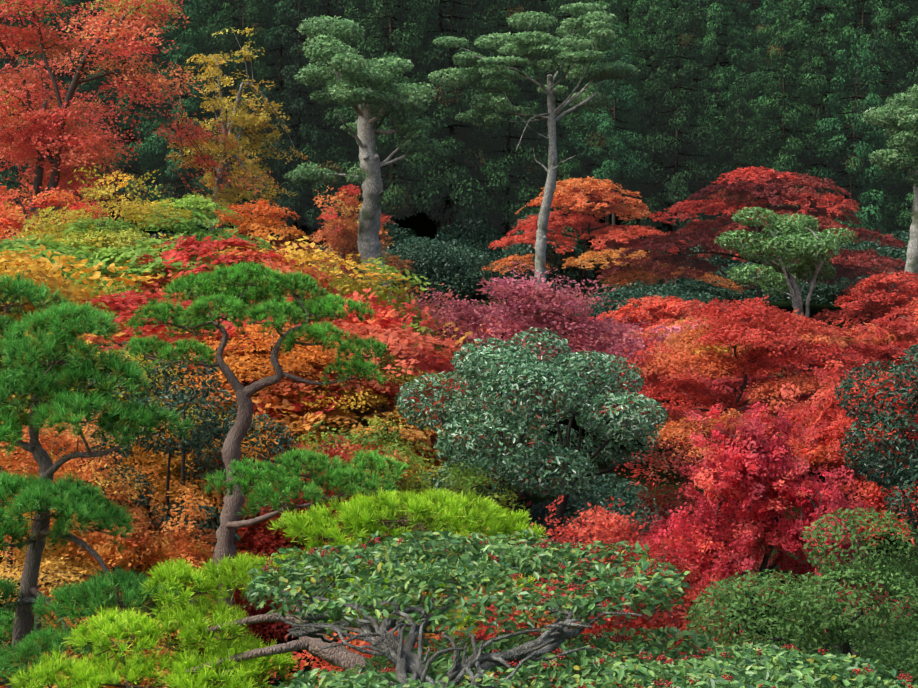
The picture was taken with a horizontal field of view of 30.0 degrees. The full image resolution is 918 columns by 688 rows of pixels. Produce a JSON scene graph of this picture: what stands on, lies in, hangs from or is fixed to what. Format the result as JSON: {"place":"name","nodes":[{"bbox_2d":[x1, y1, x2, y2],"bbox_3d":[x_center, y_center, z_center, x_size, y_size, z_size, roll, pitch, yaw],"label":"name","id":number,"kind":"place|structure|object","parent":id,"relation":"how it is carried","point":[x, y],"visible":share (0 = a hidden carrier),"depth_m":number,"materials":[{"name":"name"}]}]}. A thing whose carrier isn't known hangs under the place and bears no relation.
{"place":"outdoors","nodes":[
{"label":"outdoors","id":0,"kind":"place"},
{"bbox_2d":[0,78,917,687],"bbox_3d":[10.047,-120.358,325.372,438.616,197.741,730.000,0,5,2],"label":"terrain","id":1,"kind":"structure","parent":0,"point":[422,224],"depth_m":41.33,"materials":[{"name":"plant"}]},
{"bbox_2d":[0,0,51,227],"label":"conifer","id":2,"kind":"object","parent":1,"relation":"on","point":[6,172],"visible":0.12,"depth_m":97.57,"materials":[{"name":"green plant"}]},
{"bbox_2d":[15,0,116,223],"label":"conifer","id":3,"kind":"object","parent":1,"relation":"on","point":[46,19],"visible":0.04,"depth_m":99.41,"materials":[{"name":"green plant"}]},
{"bbox_2d":[0,178,133,247],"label":"maple tree","id":4,"kind":"object","parent":1,"relation":"on","point":[10,230],"visible":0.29,"depth_m":49.72,"materials":[{"name":"red plant"}]},
{"bbox_2d":[0,234,133,287],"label":"maple","id":5,"kind":"object","parent":1,"relation":"on","point":[105,271],"visible":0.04,"depth_m":40.47,"materials":[{"name":"orange plant"}]},
{"bbox_2d":[39,0,119,198],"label":"conifer","id":6,"kind":"object","parent":1,"relation":"on","point":[65,77],"visible":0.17,"depth_m":100.52,"materials":[{"name":"green plant"}]},
{"bbox_2d":[0,414,169,650],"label":"orange maple","id":7,"kind":"object","parent":1,"relation":"on","point":[67,576],"visible":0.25,"depth_m":23.91,"materials":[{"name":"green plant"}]},
{"bbox_2d":[4,165,192,252],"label":"maple tree","id":8,"kind":"object","parent":1,"relation":"on","point":[139,212],"visible":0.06,"depth_m":45.31,"materials":[{"name":"yellow plant"}]},
{"bbox_2d":[0,270,197,687],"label":"pine","id":9,"kind":"object","parent":1,"relation":"on","point":[34,365],"visible":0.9,"depth_m":17.40,"materials":[{"name":"green plant"}]},
{"bbox_2d":[0,244,202,483],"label":"maple","id":10,"kind":"object","parent":1,"relation":"on","point":[22,262],"visible":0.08,"depth_m":33.60,"materials":[{"name":"plant"}]},
{"bbox_2d":[51,215,163,263],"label":"maple tree","id":11,"kind":"object","parent":1,"relation":"on","point":[127,235],"visible":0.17,"depth_m":43.22,"materials":[{"name":"green plant"}]},
{"bbox_2d":[63,0,189,223],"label":"conifer","id":12,"kind":"object","parent":1,"relation":"on","point":[146,127],"visible":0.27,"depth_m":99.27,"materials":[{"name":"green plant"}]},
{"bbox_2d":[0,409,255,687],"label":"orange maple","id":13,"kind":"object","parent":1,"relation":"on","point":[173,544],"visible":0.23,"depth_m":23.90,"materials":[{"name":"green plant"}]},
{"bbox_2d":[88,0,170,225],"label":"conifer","id":14,"kind":"object","parent":1,"relation":"on","point":[137,166],"visible":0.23,"depth_m":99.98,"materials":[{"name":"green plant"}]},
{"bbox_2d":[0,418,269,599],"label":"yellow maple","id":15,"kind":"object","parent":1,"relation":"on","point":[143,460],"visible":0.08,"depth_m":26.68,"materials":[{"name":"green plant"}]},
{"bbox_2d":[0,347,277,637],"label":"orange maple","id":16,"kind":"object","parent":1,"relation":"on","point":[128,399],"visible":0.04,"depth_m":27.62,"materials":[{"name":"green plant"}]},
{"bbox_2d":[0,0,278,229],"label":"red maple","id":17,"kind":"object","parent":1,"relation":"on","point":[43,135],"visible":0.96,"depth_m":57.40,"materials":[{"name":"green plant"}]},
{"bbox_2d":[38,289,244,376],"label":"maple","id":18,"kind":"object","parent":1,"relation":"on","point":[131,300],"visible":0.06,"depth_m":33.12,"materials":[{"name":"red plant"}]},
{"bbox_2d":[54,233,285,341],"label":"maple","id":19,"kind":"object","parent":1,"relation":"on","point":[132,252],"visible":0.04,"depth_m":39.47,"materials":[{"name":"green plant"}]},
{"bbox_2d":[51,355,298,655],"bbox_3d":[-4.374,2.606,26.224,3.782,4.957,3.776,-1,5,-13],"label":"broadleaf","id":20,"kind":"object","parent":1,"relation":"on","point":[197,442],"visible":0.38,"depth_m":25.74,"materials":[{"name":"green plant"}]},
{"bbox_2d":[140,0,220,215],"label":"conifer","id":21,"kind":"object","parent":1,"relation":"on","point":[187,25],"visible":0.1,"depth_m":100.35,"materials":[{"name":"green plant"}]},
{"bbox_2d":[126,0,240,233],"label":"conifer","id":22,"kind":"object","parent":1,"relation":"on","point":[181,50],"visible":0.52,"depth_m":97.58,"materials":[{"name":"green plant"}]},
{"bbox_2d":[132,193,276,252],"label":"green maple","id":23,"kind":"object","parent":1,"relation":"on","point":[192,201],"visible":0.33,"depth_m":49.22,"materials":[{"name":"green plant"}]},
{"bbox_2d":[85,235,332,324],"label":"maple","id":24,"kind":"object","parent":1,"relation":"on","point":[192,243],"visible":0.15,"depth_m":39.10,"materials":[{"name":"red plant"}]},
{"bbox_2d":[190,0,278,227],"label":"conifer","id":25,"kind":"object","parent":1,"relation":"on","point":[212,48],"visible":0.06,"depth_m":101.62,"materials":[{"name":"green plant"}]},
{"bbox_2d":[165,27,309,234],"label":"yellow maple","id":26,"kind":"object","parent":1,"relation":"on","point":[242,121],"visible":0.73,"depth_m":61.17,"materials":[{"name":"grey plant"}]},
{"bbox_2d":[191,0,293,233],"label":"conifer","id":27,"kind":"object","parent":1,"relation":"on","point":[256,37],"visible":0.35,"depth_m":97.80,"materials":[{"name":"green plant"}]},
{"bbox_2d":[160,482,333,672],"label":"red maple","id":28,"kind":"object","parent":1,"relation":"on","point":[283,633],"visible":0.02,"depth_m":25.64,"materials":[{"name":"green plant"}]},
{"bbox_2d":[119,261,408,686],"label":"pine","id":29,"kind":"object","parent":1,"relation":"on","point":[233,300],"visible":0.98,"depth_m":23.58,"materials":[{"name":"green plant"}]},
{"bbox_2d":[118,235,411,324],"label":"maple","id":30,"kind":"object","parent":1,"relation":"on","point":[305,256],"visible":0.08,"depth_m":40.22,"materials":[{"name":"yellow plant"}]},
{"bbox_2d":[210,198,339,280],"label":"orange maple","id":31,"kind":"object","parent":1,"relation":"on","point":[261,208],"visible":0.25,"depth_m":53.20,"materials":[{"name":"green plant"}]},
{"bbox_2d":[5,486,548,687],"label":"pine","id":32,"kind":"object","parent":1,"relation":"on","point":[249,654],"visible":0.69,"depth_m":13.48,"materials":[{"name":"green plant"}]},
{"bbox_2d":[97,339,467,535],"bbox_3d":[-3.107,2.159,30.810,7.290,4.609,8.561,-1,5,-9],"label":"maple","id":33,"kind":"object","parent":1,"relation":"on","point":[304,426],"visible":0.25,"depth_m":28.99,"materials":[{"name":"orange plant"}]},
{"bbox_2d":[228,0,344,233],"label":"conifer","id":34,"kind":"object","parent":1,"relation":"on","point":[274,43],"visible":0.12,"depth_m":99.85,"materials":[{"name":"green plant"}]},
{"bbox_2d":[19,300,557,537],"bbox_3d":[-3.499,1.714,32.237,10.135,5.215,9.759,-1,5,-16],"label":"maple","id":35,"kind":"object","parent":1,"relation":"on","point":[231,334],"visible":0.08,"depth_m":30.39,"materials":[{"name":"orange plant"}]},
{"bbox_2d":[161,433,416,645],"bbox_3d":[-2.355,3.020,26.584,3.432,3.295,3.715,3,6,28],"label":"red maple","id":36,"kind":"object","parent":1,"relation":"on","point":[281,540],"visible":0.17,"depth_m":26.31,"materials":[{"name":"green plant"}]},
{"bbox_2d":[131,320,450,518],"bbox_3d":[-2.760,2.067,29.958,7.428,5.006,5.961,2,5,19],"label":"orange maple","id":37,"kind":"object","parent":1,"relation":"on","point":[259,366],"visible":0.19,"depth_m":29.02,"materials":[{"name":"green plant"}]},
{"bbox_2d":[241,0,348,242],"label":"conifer","id":38,"kind":"object","parent":1,"relation":"on","point":[295,205],"visible":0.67,"depth_m":97.81,"materials":[{"name":"green plant"}]},
{"bbox_2d":[263,0,387,248],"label":"conifer","id":39,"kind":"object","parent":1,"relation":"on","point":[318,158],"visible":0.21,"depth_m":99.03,"materials":[{"name":"green plant"}]},
{"bbox_2d":[244,410,434,549],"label":"yellow-green maple","id":40,"kind":"object","parent":1,"relation":"on","point":[367,439],"visible":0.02,"depth_m":27.94,"materials":[{"name":"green plant"}]},
{"bbox_2d":[296,4,388,233],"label":"conifer","id":41,"kind":"object","parent":1,"relation":"on","point":[339,156],"visible":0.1,"depth_m":98.99,"materials":[{"name":"green plant"}]},
{"bbox_2d":[297,184,414,273],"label":"orange maple","id":42,"kind":"object","parent":1,"relation":"on","point":[341,233],"visible":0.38,"depth_m":77.81,"materials":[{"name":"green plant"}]},
{"bbox_2d":[283,15,443,299],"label":"pine tree","id":43,"kind":"object","parent":1,"relation":"on","point":[374,90],"visible":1,"depth_m":64.80,"materials":[{"name":"green plant"}]},
{"bbox_2d":[347,0,429,234],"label":"conifer","id":44,"kind":"object","parent":1,"relation":"on","point":[385,31],"visible":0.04,"depth_m":99.68,"materials":[{"name":"green plant"}]},
{"bbox_2d":[317,0,460,232],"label":"conifer","id":45,"kind":"object","parent":1,"relation":"on","point":[388,144],"visible":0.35,"depth_m":96.83,"materials":[{"name":"green plant"}]},
{"bbox_2d":[310,257,477,444],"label":"maple","id":46,"kind":"object","parent":1,"relation":"on","point":[392,269],"visible":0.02,"depth_m":41.33,"materials":[{"name":"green plant"}]},
{"bbox_2d":[278,340,511,509],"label":"maple tree","id":47,"kind":"object","parent":1,"relation":"on","point":[393,365],"visible":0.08,"depth_m":30.39,"materials":[{"name":"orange plant"}]},
{"bbox_2d":[253,320,544,511],"bbox_3d":[-1.864,1.976,32.271,7.309,4.785,8.961,-1,5,-8],"label":"maple","id":48,"kind":"object","parent":1,"relation":"on","point":[433,361],"visible":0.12,"depth_m":31.54,"materials":[{"name":"red plant"}]},
{"bbox_2d":[247,269,559,505],"bbox_3d":[-3.608,0.945,37.258,12.210,5.106,9.768,3,6,31],"label":"maple","id":49,"kind":"object","parent":1,"relation":"on","point":[384,315],"visible":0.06,"depth_m":36.86,"materials":[{"name":"red plant"}]},
{"bbox_2d":[256,580,577,686],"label":"red-orange maple","id":50,"kind":"object","parent":1,"relation":"on","point":[315,664],"visible":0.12,"depth_m":15.39,"materials":[{"name":"red plant"}]},
{"bbox_2d":[383,236,485,304],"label":"mound shrub","id":51,"kind":"object","parent":1,"relation":"on","point":[427,264],"visible":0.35,"depth_m":83.87,"materials":[{"name":"green plant"}]},
{"bbox_2d":[350,441,533,626],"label":"yellow-green maple","id":52,"kind":"object","parent":1,"relation":"on","point":[412,483],"visible":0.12,"depth_m":26.02,"materials":[{"name":"green plant"}]},
{"bbox_2d":[393,0,514,235],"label":"conifer","id":53,"kind":"object","parent":1,"relation":"on","point":[418,67],"visible":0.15,"depth_m":99.00,"materials":[{"name":"green plant"}]},
{"bbox_2d":[384,0,540,237],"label":"conifer","id":54,"kind":"object","parent":1,"relation":"on","point":[457,186],"visible":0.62,"depth_m":97.54,"materials":[{"name":"green plant"}]},
{"bbox_2d":[431,213,505,263],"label":"understory","id":55,"kind":"object","parent":1,"relation":"on","point":[481,243],"visible":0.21,"depth_m":96.83,"materials":[{"name":"green plant"}]},
{"bbox_2d":[430,249,508,298],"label":"understory","id":56,"kind":"object","parent":1,"relation":"on","point":[481,274],"visible":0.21,"depth_m":84.88,"materials":[{"name":"green plant"}]},
{"bbox_2d":[444,0,567,245],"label":"conifer","id":57,"kind":"object","parent":1,"relation":"on","point":[507,174],"visible":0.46,"depth_m":98.90,"materials":[{"name":"green plant"}]},
{"bbox_2d":[385,261,668,417],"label":"pink maple","id":58,"kind":"object","parent":1,"relation":"on","point":[574,331],"visible":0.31,"depth_m":40.28,"materials":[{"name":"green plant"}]},
{"bbox_2d":[394,327,667,582],"bbox_3d":[1.205,2.332,27.863,4.344,5.138,4.749,1,5,7],"label":"broadleaf","id":59,"kind":"object","parent":1,"relation":"on","point":[509,466],"visible":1,"depth_m":27.00,"materials":[{"name":"green plant"}]},
{"bbox_2d":[427,2,639,315],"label":"pine tree","id":60,"kind":"object","parent":1,"relation":"on","point":[565,52],"visible":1,"depth_m":70.59,"materials":[{"name":"green plant"}]},
{"bbox_2d":[498,60,597,238],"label":"conifer","id":61,"kind":"object","parent":1,"relation":"on","point":[561,129],"visible":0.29,"depth_m":101.65,"materials":[{"name":"green plant"}]},
{"bbox_2d":[508,241,606,304],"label":"understory","id":62,"kind":"object","parent":1,"relation":"on","point":[573,273],"visible":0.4,"depth_m":81.32,"materials":[{"name":"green plant"}]},
{"bbox_2d":[516,0,611,190],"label":"conifer","id":63,"kind":"object","parent":1,"relation":"on","point":[562,17],"visible":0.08,"depth_m":105.33,"materials":[{"name":"green plant"}]},
{"bbox_2d":[243,528,917,687],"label":"berry shrub","id":64,"kind":"object","parent":1,"relation":"on","point":[476,662],"visible":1,"depth_m":9.03,"materials":[{"name":"green plant"}]},
{"bbox_2d":[422,496,765,687],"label":"low red maple","id":65,"kind":"object","parent":1,"relation":"on","point":[613,531],"visible":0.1,"depth_m":20.57,"materials":[{"name":"red plant"}]},
{"bbox_2d":[542,0,652,220],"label":"conifer","id":66,"kind":"object","parent":1,"relation":"on","point":[620,180],"visible":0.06,"depth_m":104.41,"materials":[{"name":"green plant"}]},
{"bbox_2d":[560,0,655,258],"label":"conifer","id":67,"kind":"object","parent":1,"relation":"on","point":[619,6],"visible":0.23,"depth_m":100.27,"materials":[{"name":"green plant"}]},
{"bbox_2d":[505,473,715,574],"bbox_3d":[2.827,3.764,33.103,3.986,2.319,4.473,4,7,41],"label":"mound shrub","id":68,"kind":"object","parent":1,"relation":"on","point":[593,498],"visible":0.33,"depth_m":33.27,"materials":[{"name":"green plant"}]},
{"bbox_2d":[567,24,655,279],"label":"conifer","id":69,"kind":"object","parent":1,"relation":"on","point":[614,163],"visible":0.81,"depth_m":96.95,"materials":[{"name":"green plant"}]},
{"bbox_2d":[481,176,743,300],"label":"japanese maple","id":70,"kind":"object","parent":1,"relation":"on","point":[584,190],"visible":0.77,"depth_m":80.12,"materials":[{"name":"orange plant"}]},
{"bbox_2d":[532,320,711,434],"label":"maple","id":71,"kind":"object","parent":1,"relation":"on","point":[652,348],"visible":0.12,"depth_m":44.35,"materials":[{"name":"red plant"}]},
{"bbox_2d":[572,280,732,333],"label":"mound shrub","id":72,"kind":"object","parent":1,"relation":"on","point":[620,295],"visible":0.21,"depth_m":68.48,"materials":[{"name":"green plant"}]},
{"bbox_2d":[594,0,711,200],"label":"conifer","id":73,"kind":"object","parent":1,"relation":"on","point":[680,158],"visible":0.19,"depth_m":105.32,"materials":[{"name":"green plant"}]},
{"bbox_2d":[597,295,720,336],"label":"red maple","id":74,"kind":"object","parent":1,"relation":"on","point":[650,308],"visible":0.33,"depth_m":55.04,"materials":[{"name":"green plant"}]},
{"bbox_2d":[530,415,788,633],"bbox_3d":[3.445,3.102,26.803,5.379,3.925,4.557,-5,7,-43],"label":"dark red maple","id":75,"kind":"object","parent":1,"relation":"on","point":[661,497],"visible":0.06,"depth_m":26.57,"materials":[{"name":"red plant"}]},
{"bbox_2d":[620,0,698,226],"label":"conifer","id":76,"kind":"object","parent":1,"relation":"on","point":[650,34],"visible":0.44,"depth_m":102.00,"materials":[{"name":"green plant"}]},
{"bbox_2d":[621,0,726,254],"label":"conifer","id":77,"kind":"object","parent":1,"relation":"on","point":[660,144],"visible":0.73,"depth_m":97.04,"materials":[{"name":"green plant"}]},
{"bbox_2d":[646,0,755,119],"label":"conifer","id":78,"kind":"object","parent":1,"relation":"on","point":[693,5],"visible":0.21,"depth_m":108.48,"materials":[{"name":"green plant"}]},
{"bbox_2d":[666,62,744,222],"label":"conifer","id":79,"kind":"object","parent":1,"relation":"on","point":[717,134],"visible":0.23,"depth_m":101.38,"materials":[{"name":"green plant"}]},
{"bbox_2d":[664,0,762,194],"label":"conifer","id":80,"kind":"object","parent":1,"relation":"on","point":[726,72],"visible":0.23,"depth_m":104.82,"materials":[{"name":"green plant"}]},
{"bbox_2d":[670,11,756,188],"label":"conifer","id":81,"kind":"object","parent":1,"relation":"on","point":[707,86],"visible":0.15,"depth_m":105.59,"materials":[{"name":"green plant"}]},
{"bbox_2d":[673,264,783,303],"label":"understory","id":82,"kind":"object","parent":1,"relation":"on","point":[720,292],"visible":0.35,"depth_m":84.12,"materials":[{"name":"green plant"}]},
{"bbox_2d":[695,84,767,261],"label":"conifer","id":83,"kind":"object","parent":1,"relation":"on","point":[752,147],"visible":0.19,"depth_m":96.87,"materials":[{"name":"green plant"}]},
{"bbox_2d":[591,295,884,461],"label":"japanese maple","id":84,"kind":"object","parent":1,"relation":"on","point":[710,362],"visible":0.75,"depth_m":38.78,"materials":[{"name":"red plant"}]},
{"bbox_2d":[595,166,908,302],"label":"japanese maple","id":85,"kind":"object","parent":1,"relation":"on","point":[775,187],"visible":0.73,"depth_m":74.22,"materials":[{"name":"red plant"}]},
{"bbox_2d":[624,381,913,643],"bbox_3d":[4.145,2.789,23.695,4.267,4.507,3.477,1,5,11],"label":"japanese maple","id":86,"kind":"object","parent":1,"relation":"on","point":[743,524],"visible":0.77,"depth_m":23.17,"materials":[{"name":"red plant"}]},
{"bbox_2d":[721,0,816,204],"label":"conifer","id":87,"kind":"object","parent":1,"relation":"on","point":[770,18],"visible":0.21,"depth_m":102.73,"materials":[{"name":"green plant"}]},
{"bbox_2d":[726,7,835,259],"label":"conifer","id":88,"kind":"object","parent":1,"relation":"on","point":[795,117],"visible":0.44,"depth_m":97.17,"materials":[{"name":"green plant"}]},
{"bbox_2d":[714,207,856,317],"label":"tree","id":89,"kind":"object","parent":1,"relation":"on","point":[803,247],"depth_m":60.53,"materials":[{"name":"green plant"}]},
{"bbox_2d":[748,0,846,127],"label":"conifer","id":90,"kind":"object","parent":1,"relation":"on","point":[816,16],"visible":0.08,"depth_m":107.83,"materials":[{"name":"green plant"}]},
{"bbox_2d":[684,507,917,687],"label":"shrub","id":91,"kind":"object","parent":1,"relation":"on","point":[836,622],"visible":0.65,"depth_m":12.54,"materials":[{"name":"green plant"}]},
{"bbox_2d":[697,318,905,431],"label":"maple","id":92,"kind":"object","parent":1,"relation":"on","point":[844,343],"visible":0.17,"depth_m":43.69,"materials":[{"name":"red plant"}]},
{"bbox_2d":[772,272,854,304],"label":"understory","id":93,"kind":"object","parent":1,"relation":"on","point":[824,292],"visible":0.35,"depth_m":82.97,"materials":[{"name":"green plant"}]},
{"bbox_2d":[767,0,888,191],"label":"conifer","id":94,"kind":"object","parent":1,"relation":"on","point":[843,35],"visible":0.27,"depth_m":102.95,"materials":[{"name":"green plant"}]},
{"bbox_2d":[785,22,871,213],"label":"conifer","id":95,"kind":"object","parent":1,"relation":"on","point":[834,165],"visible":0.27,"depth_m":101.53,"materials":[{"name":"green plant"}]},
{"bbox_2d":[770,347,917,546],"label":"red maple","id":96,"kind":"object","parent":1,"relation":"on","point":[825,448],"visible":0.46,"depth_m":33.98,"materials":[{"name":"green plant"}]},
{"bbox_2d":[799,31,902,249],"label":"conifer","id":97,"kind":"object","parent":1,"relation":"on","point":[869,136],"visible":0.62,"depth_m":96.76,"materials":[{"name":"green plant"}]},
{"bbox_2d":[797,318,917,403],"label":"maple","id":98,"kind":"object","parent":1,"relation":"on","point":[885,349],"visible":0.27,"depth_m":45.15,"materials":[{"name":"red plant"}]},
{"bbox_2d":[811,0,906,216],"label":"conifer","id":99,"kind":"object","parent":1,"relation":"on","point":[880,20],"visible":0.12,"depth_m":103.72,"materials":[{"name":"green plant"}]},
{"bbox_2d":[812,270,917,344],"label":"red maple","id":100,"kind":"object","parent":1,"relation":"on","point":[883,299],"visible":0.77,"depth_m":58.98,"materials":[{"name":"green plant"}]},
{"bbox_2d":[815,0,916,142],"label":"conifer","id":101,"kind":"object","parent":1,"relation":"on","point":[885,4],"visible":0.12,"depth_m":107.51,"materials":[{"name":"green plant"}]},
{"bbox_2d":[832,25,911,233],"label":"conifer","id":102,"kind":"object","parent":1,"relation":"on","point":[863,81],"visible":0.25,"depth_m":101.19,"materials":[{"name":"green plant"}]},
{"bbox_2d":[834,344,917,556],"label":"broadleaf","id":103,"kind":"object","parent":1,"relation":"on","point":[900,475],"visible":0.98,"depth_m":28.39,"materials":[{"name":"green plant"}]},
{"bbox_2d":[843,0,917,133],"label":"conifer","id":104,"kind":"object","parent":1,"relation":"on","point":[909,21],"visible":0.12,"depth_m":107.03,"materials":[{"name":"green plant"}]},
{"bbox_2d":[860,84,917,333],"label":"pine tree","id":105,"kind":"object","parent":1,"relation":"on","point":[899,121],"visible":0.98,"depth_m":67.68,"materials":[{"name":"green plant"}]},
{"bbox_2d":[870,94,917,238],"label":"conifer","id":106,"kind":"object","parent":1,"relation":"on","point":[909,199],"visible":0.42,"depth_m":97.94,"materials":[{"name":"green plant"}]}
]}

